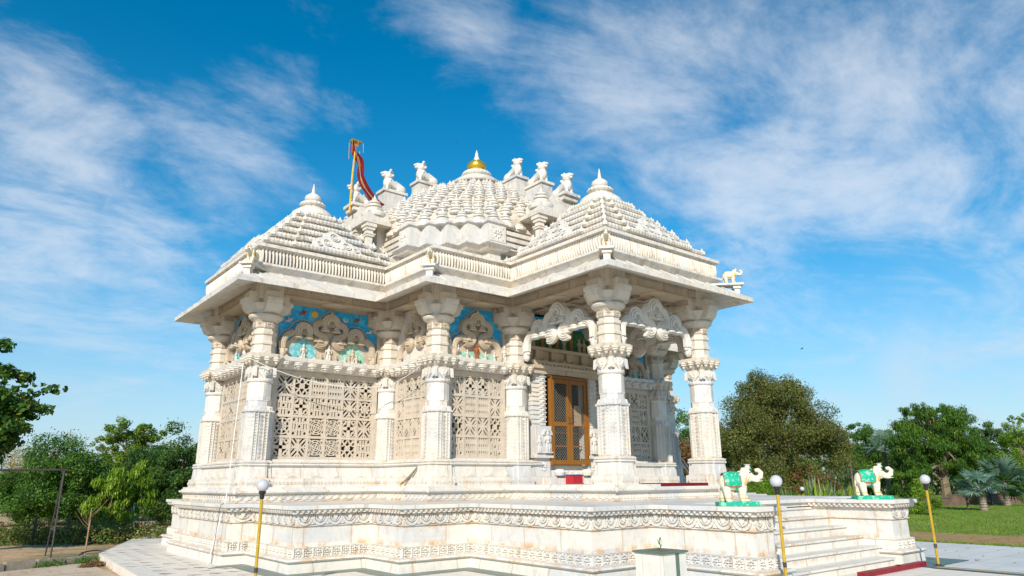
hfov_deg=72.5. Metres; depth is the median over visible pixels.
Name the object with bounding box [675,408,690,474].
green tree
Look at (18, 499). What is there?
round bush tree
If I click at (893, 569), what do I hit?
red kerb strip
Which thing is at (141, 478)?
drooping tree
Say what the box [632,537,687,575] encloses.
pedestal
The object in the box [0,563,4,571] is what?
kerb stone
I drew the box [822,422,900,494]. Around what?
green tree
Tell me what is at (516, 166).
lion statue
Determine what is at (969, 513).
lawn
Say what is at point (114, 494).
drooping tree
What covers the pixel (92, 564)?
weed clump
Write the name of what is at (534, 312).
marble temple
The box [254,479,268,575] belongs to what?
garden lamp
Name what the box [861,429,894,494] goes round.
silver fan palm
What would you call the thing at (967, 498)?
feather palm
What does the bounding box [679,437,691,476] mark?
rusty tree
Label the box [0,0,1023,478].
sky
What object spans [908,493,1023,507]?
brick wall
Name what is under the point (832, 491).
spiky plant
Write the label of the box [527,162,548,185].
lion statue
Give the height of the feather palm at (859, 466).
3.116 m
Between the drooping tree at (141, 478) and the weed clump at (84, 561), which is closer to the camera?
the weed clump at (84, 561)
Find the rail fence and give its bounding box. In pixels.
[0,503,164,544]
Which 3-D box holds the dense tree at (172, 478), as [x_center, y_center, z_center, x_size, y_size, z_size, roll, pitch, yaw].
[-13.910,7.702,29.150,4.138,4.538,4.228,12,-20,-37]
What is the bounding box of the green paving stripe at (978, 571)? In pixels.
[932,566,1023,574]
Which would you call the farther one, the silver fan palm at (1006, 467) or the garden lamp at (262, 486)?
the silver fan palm at (1006, 467)
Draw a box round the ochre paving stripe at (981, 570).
[938,567,1023,573]
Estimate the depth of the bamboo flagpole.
19.31 m
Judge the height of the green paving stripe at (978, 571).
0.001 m
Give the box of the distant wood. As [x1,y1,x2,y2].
[0,421,1023,495]
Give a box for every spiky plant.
[765,488,800,495]
[789,477,843,495]
[804,481,847,495]
[828,480,872,495]
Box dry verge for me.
[909,531,1023,546]
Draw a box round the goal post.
[0,469,66,557]
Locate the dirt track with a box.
[0,563,116,575]
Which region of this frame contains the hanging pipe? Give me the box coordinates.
[207,363,243,563]
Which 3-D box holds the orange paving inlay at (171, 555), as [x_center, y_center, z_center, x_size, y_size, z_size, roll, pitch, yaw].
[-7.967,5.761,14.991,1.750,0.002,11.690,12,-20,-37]
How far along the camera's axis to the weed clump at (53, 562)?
14.66 m
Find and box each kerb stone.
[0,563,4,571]
[3,560,36,570]
[35,557,65,567]
[65,555,92,564]
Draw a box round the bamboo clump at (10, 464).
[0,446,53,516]
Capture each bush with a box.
[747,472,783,494]
[769,486,795,495]
[908,475,944,514]
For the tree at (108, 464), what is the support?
on the ground at (9, 553)
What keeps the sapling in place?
on the ground at (9, 553)
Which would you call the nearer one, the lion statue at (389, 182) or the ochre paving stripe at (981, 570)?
the ochre paving stripe at (981, 570)
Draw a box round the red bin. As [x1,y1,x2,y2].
[565,474,583,483]
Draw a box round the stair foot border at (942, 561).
[922,557,966,566]
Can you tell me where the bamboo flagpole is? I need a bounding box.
[348,138,363,212]
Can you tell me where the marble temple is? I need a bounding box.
[160,150,926,575]
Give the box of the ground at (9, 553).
[0,479,1014,575]
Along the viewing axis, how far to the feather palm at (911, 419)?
44.73 m
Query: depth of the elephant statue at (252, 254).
14.86 m
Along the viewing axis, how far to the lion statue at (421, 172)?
20.91 m
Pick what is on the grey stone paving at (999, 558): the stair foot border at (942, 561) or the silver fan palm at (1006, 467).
the stair foot border at (942, 561)
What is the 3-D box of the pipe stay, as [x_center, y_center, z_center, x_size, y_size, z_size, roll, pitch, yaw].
[-5.695,4.743,13.511,0.142,1.110,0.021,3,-16,-12]
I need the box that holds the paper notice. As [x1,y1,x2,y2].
[574,406,581,425]
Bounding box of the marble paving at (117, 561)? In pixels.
[99,526,1023,575]
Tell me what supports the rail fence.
on the ground at (9, 553)
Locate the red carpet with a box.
[641,483,707,485]
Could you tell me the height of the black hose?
0.149 m
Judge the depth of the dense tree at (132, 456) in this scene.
32.73 m
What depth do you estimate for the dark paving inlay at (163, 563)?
13.63 m
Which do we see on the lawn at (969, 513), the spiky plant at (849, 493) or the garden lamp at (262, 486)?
the spiky plant at (849, 493)
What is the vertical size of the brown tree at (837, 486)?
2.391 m
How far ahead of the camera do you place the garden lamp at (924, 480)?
12.48 m
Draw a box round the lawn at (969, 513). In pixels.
[767,494,1023,535]
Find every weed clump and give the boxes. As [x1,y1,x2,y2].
[34,557,74,567]
[69,552,99,563]
[77,560,105,567]
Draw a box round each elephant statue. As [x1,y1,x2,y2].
[245,244,258,263]
[426,247,436,262]
[601,228,610,245]
[715,464,762,505]
[722,268,742,282]
[851,463,893,498]
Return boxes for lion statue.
[347,182,369,204]
[381,169,405,192]
[414,161,437,183]
[504,158,522,179]
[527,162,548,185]
[551,173,573,195]
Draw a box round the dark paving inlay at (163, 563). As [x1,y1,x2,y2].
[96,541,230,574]
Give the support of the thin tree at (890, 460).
on the lawn at (969, 513)
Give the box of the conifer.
[828,438,858,491]
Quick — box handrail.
[678,451,688,482]
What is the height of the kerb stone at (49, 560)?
0.185 m
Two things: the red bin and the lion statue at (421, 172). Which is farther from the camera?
the lion statue at (421, 172)
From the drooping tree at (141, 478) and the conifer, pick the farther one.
the conifer
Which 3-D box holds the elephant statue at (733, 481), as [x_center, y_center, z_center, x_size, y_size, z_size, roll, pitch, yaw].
[3.474,3.001,10.646,0.732,0.611,0.285,-1,-15,2]
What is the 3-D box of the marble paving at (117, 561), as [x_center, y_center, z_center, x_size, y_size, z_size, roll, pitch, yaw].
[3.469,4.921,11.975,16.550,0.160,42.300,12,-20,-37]
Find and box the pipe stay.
[211,503,223,561]
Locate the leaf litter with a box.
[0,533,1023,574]
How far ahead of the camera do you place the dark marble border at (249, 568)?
12.06 m
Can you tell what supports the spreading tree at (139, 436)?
on the ground at (9, 553)
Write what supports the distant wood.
on the ground at (9, 553)
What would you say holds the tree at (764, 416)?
on the lawn at (969, 513)
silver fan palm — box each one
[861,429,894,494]
[953,468,1008,510]
[973,453,1023,505]
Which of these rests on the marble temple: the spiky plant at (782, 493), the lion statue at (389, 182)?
the lion statue at (389, 182)
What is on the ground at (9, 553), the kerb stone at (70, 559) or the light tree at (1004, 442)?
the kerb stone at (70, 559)
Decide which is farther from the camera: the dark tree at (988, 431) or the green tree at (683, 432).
the dark tree at (988, 431)
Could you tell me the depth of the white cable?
15.53 m
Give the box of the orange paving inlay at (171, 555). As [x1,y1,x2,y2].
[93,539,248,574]
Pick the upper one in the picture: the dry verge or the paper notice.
the paper notice
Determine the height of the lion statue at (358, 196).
0.690 m
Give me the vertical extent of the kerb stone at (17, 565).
0.185 m
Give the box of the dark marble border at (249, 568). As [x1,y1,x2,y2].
[208,559,933,575]
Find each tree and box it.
[0,337,68,464]
[0,427,118,525]
[62,450,133,492]
[79,466,139,527]
[89,416,167,470]
[117,444,163,520]
[126,460,161,525]
[127,417,197,524]
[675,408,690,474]
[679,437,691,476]
[716,365,864,495]
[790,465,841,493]
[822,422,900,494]
[873,449,917,490]
[881,402,992,498]
[949,419,1023,493]
[989,412,1023,488]
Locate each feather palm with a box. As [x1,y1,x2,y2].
[836,447,867,487]
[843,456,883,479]
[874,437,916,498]
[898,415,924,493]
[943,473,987,509]
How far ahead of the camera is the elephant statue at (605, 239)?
14.09 m
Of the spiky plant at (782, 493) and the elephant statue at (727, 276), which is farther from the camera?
the spiky plant at (782, 493)
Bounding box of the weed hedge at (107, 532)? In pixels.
[0,508,170,545]
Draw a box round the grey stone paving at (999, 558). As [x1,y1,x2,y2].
[916,541,1023,572]
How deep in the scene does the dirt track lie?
13.71 m
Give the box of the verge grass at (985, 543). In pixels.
[915,539,1023,546]
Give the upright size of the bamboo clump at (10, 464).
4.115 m
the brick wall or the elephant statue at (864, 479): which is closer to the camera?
the elephant statue at (864, 479)
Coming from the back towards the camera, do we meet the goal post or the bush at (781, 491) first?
the bush at (781, 491)
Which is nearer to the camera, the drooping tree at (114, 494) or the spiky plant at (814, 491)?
the drooping tree at (114, 494)
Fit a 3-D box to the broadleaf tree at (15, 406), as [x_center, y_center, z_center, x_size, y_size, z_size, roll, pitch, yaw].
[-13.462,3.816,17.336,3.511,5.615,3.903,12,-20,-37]
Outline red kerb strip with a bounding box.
[857,561,926,575]
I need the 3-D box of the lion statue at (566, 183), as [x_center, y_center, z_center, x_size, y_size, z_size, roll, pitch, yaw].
[1.378,-2.768,18.893,0.349,0.678,0.814,12,-20,-37]
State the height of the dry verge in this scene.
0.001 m
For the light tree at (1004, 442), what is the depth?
46.59 m
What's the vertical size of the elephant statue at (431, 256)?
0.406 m
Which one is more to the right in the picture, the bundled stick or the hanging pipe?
the bundled stick
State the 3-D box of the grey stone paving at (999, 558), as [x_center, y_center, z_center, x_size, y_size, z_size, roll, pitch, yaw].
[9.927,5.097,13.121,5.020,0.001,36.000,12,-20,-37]
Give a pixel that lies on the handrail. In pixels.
(683, 465)
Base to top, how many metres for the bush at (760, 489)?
2.184 m
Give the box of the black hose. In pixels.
[78,550,104,558]
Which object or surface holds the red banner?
hanging from the bamboo flagpole
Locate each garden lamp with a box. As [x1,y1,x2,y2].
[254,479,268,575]
[770,475,787,575]
[919,475,944,565]
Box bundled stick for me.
[399,467,417,484]
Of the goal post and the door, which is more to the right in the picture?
the door
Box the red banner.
[350,142,384,205]
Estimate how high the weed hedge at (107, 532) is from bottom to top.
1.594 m
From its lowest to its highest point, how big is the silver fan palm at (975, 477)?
2.216 m
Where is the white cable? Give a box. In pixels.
[252,348,438,387]
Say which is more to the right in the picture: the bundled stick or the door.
the door
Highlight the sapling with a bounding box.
[77,497,103,554]
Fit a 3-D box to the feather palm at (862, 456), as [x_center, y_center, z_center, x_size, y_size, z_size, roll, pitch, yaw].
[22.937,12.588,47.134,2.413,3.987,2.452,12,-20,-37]
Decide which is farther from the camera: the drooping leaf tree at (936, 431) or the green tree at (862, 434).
the green tree at (862, 434)
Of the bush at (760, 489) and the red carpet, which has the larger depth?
the bush at (760, 489)
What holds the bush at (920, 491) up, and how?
on the lawn at (969, 513)
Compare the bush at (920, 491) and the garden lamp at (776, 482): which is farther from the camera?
the bush at (920, 491)
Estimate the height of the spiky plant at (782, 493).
1.242 m
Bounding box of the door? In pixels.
[545,375,590,464]
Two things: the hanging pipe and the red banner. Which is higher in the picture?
the red banner

